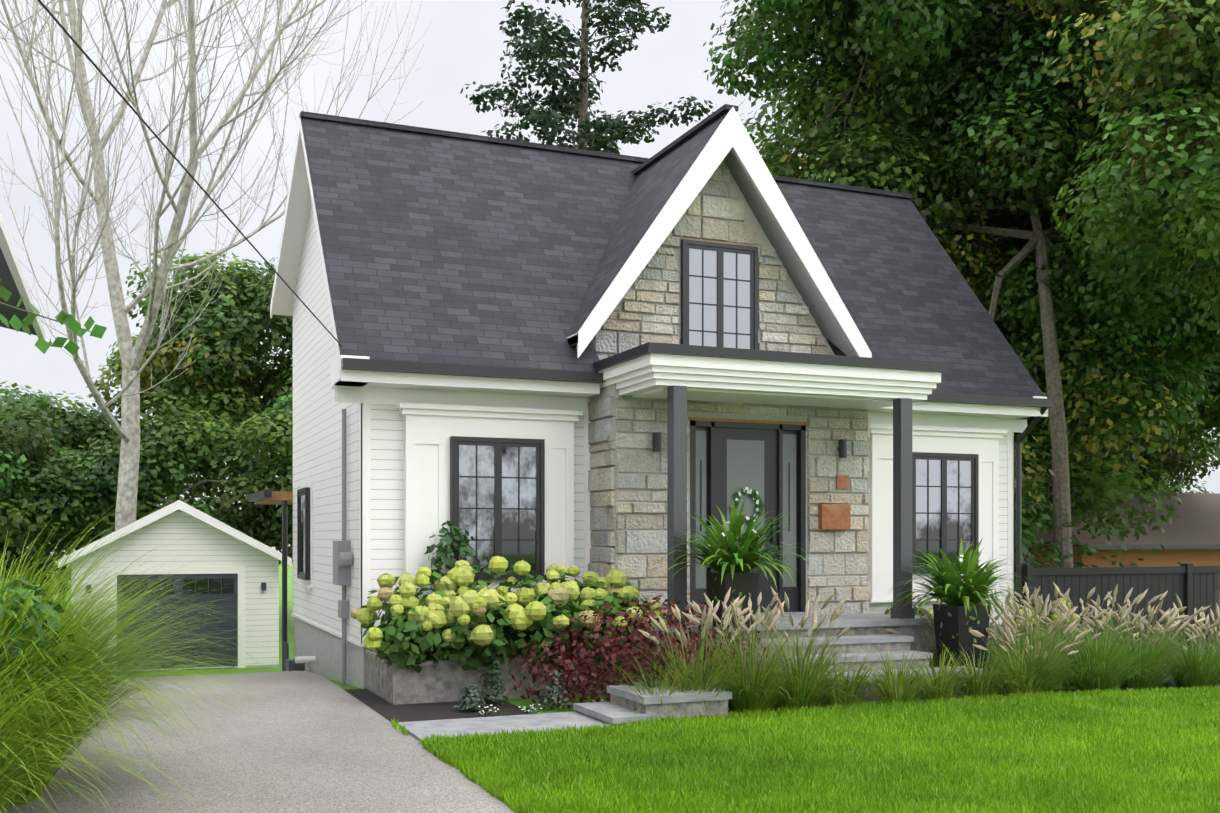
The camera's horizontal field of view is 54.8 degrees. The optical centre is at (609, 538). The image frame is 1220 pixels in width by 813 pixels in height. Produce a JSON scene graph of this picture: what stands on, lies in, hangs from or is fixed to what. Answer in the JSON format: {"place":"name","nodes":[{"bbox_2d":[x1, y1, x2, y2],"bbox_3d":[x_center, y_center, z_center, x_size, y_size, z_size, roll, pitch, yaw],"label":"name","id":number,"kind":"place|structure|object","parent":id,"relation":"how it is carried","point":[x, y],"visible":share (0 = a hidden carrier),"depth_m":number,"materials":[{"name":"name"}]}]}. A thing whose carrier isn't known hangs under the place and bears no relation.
{"place":"outdoors","nodes":[
{"label":"outdoors","id":0,"kind":"place"},
{"bbox_2d":[0,671,516,812],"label":"driveway","id":1,"kind":"structure","parent":0,"point":[321,744],"depth_m":9.50,"materials":[{"name":"grey concrete"}]},
{"bbox_2d":[3,557,1173,721],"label":"ground","id":2,"kind":"structure","parent":0,"point":[524,703],"depth_m":25.25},
{"bbox_2d":[0,279,106,696],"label":"plants","id":3,"kind":"object","parent":2,"relation":"on","point":[62,317],"visible":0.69,"depth_m":7.51,"materials":[{"name":"green plant"}]},
{"bbox_2d":[0,381,179,606],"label":"tree","id":4,"kind":"object","parent":2,"relation":"on","point":[79,426],"visible":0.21,"depth_m":41.10,"materials":[{"name":"green plant"}]},
{"bbox_2d":[0,387,292,610],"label":"tree","id":5,"kind":"object","parent":2,"relation":"on","point":[40,487],"visible":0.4,"depth_m":34.94,"materials":[{"name":"green plant"}]},
{"bbox_2d":[58,500,291,672],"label":"garage","id":6,"kind":"structure","parent":2,"relation":"on","point":[234,564],"depth_m":25.63,"materials":[{"name":"white wood"}]},
{"bbox_2d":[86,327,274,508],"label":"tree","id":7,"kind":"object","parent":2,"relation":"on","point":[115,366],"visible":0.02,"depth_m":43.85,"materials":[{"name":"green plant"}]},
{"bbox_2d":[117,248,292,533],"bbox_3d":[-11.042,-3.652,42.669,12.386,13.528,8.857,0,0,-23],"label":"tree","id":8,"kind":"object","parent":2,"relation":"on","point":[234,334],"visible":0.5,"depth_m":39.05,"materials":[{"name":"green plant"}]},
{"bbox_2d":[0,0,431,530],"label":"bare tree","id":9,"kind":"object","parent":2,"relation":"on","point":[127,431],"visible":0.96,"depth_m":29.20,"materials":[{"name":"grey plant"}]},
{"bbox_2d":[460,0,713,153],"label":"tree","id":10,"kind":"object","parent":2,"relation":"on","point":[595,139],"visible":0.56,"depth_m":35.21,"materials":[{"name":"green plant"}]},
{"bbox_2d":[0,512,1180,643],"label":"shrub","id":11,"kind":"object","parent":2,"relation":"on","point":[1093,549],"depth_m":23.35,"materials":[{"name":"green plant"}]},
{"bbox_2d":[0,512,1219,812],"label":"grasses","id":12,"kind":"object","parent":2,"relation":"on","point":[42,732],"visible":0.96,"depth_m":11.89,"materials":[{"name":"green plant"}]},
{"bbox_2d":[0,212,1219,595],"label":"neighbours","id":13,"kind":"structure","parent":2,"relation":"on","point":[1190,534],"depth_m":31.73,"materials":[{"name":"stone"},{"name":"painted wood siding"},{"name":"asphalt roof shingles"}]},
{"bbox_2d":[248,104,1053,688],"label":"house","id":14,"kind":"structure","parent":2,"relation":"on","point":[544,356],"depth_m":15.56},
{"bbox_2d":[38,0,341,346],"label":"wire","id":15,"kind":"object","parent":14,"relation":"attached to","point":[120,94],"visible":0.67,"depth_m":9.00,"materials":[{"name":"black"}]},
{"bbox_2d":[350,487,1080,716],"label":"plants","id":16,"kind":"object","parent":2,"relation":"on","point":[544,622],"visible":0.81,"depth_m":13.09,"materials":[{"name":"green plant"}]},
{"bbox_2d":[345,613,1219,742],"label":"hardscape","id":17,"kind":"structure","parent":2,"relation":"on","point":[423,702],"depth_m":12.96,"materials":[{"name":"stone"}]},
{"bbox_2d":[391,684,1219,812],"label":"lawn","id":18,"kind":"structure","parent":2,"relation":"on","point":[1153,750],"depth_m":9.26,"materials":[{"name":"green plant"}]},
{"bbox_2d":[703,0,1219,595],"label":"tree","id":19,"kind":"object","parent":2,"relation":"on","point":[969,126],"visible":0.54,"depth_m":25.52,"materials":[{"name":"green plant"}]},
{"bbox_2d":[1022,564,1218,669],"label":"fence","id":20,"kind":"object","parent":2,"relation":"on","point":[1191,586],"visible":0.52,"depth_m":18.60,"materials":[{"name":"black wood"}]},
{"bbox_2d":[1042,0,1219,657],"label":"tree","id":21,"kind":"object","parent":2,"relation":"on","point":[1170,84],"visible":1,"depth_m":17.01,"materials":[{"name":"green plant"}]},
{"bbox_2d":[0,0,1219,555],"label":"sky","id":22,"kind":"structure","parent":0,"point":[463,42],"materials":[{"name":"white"}]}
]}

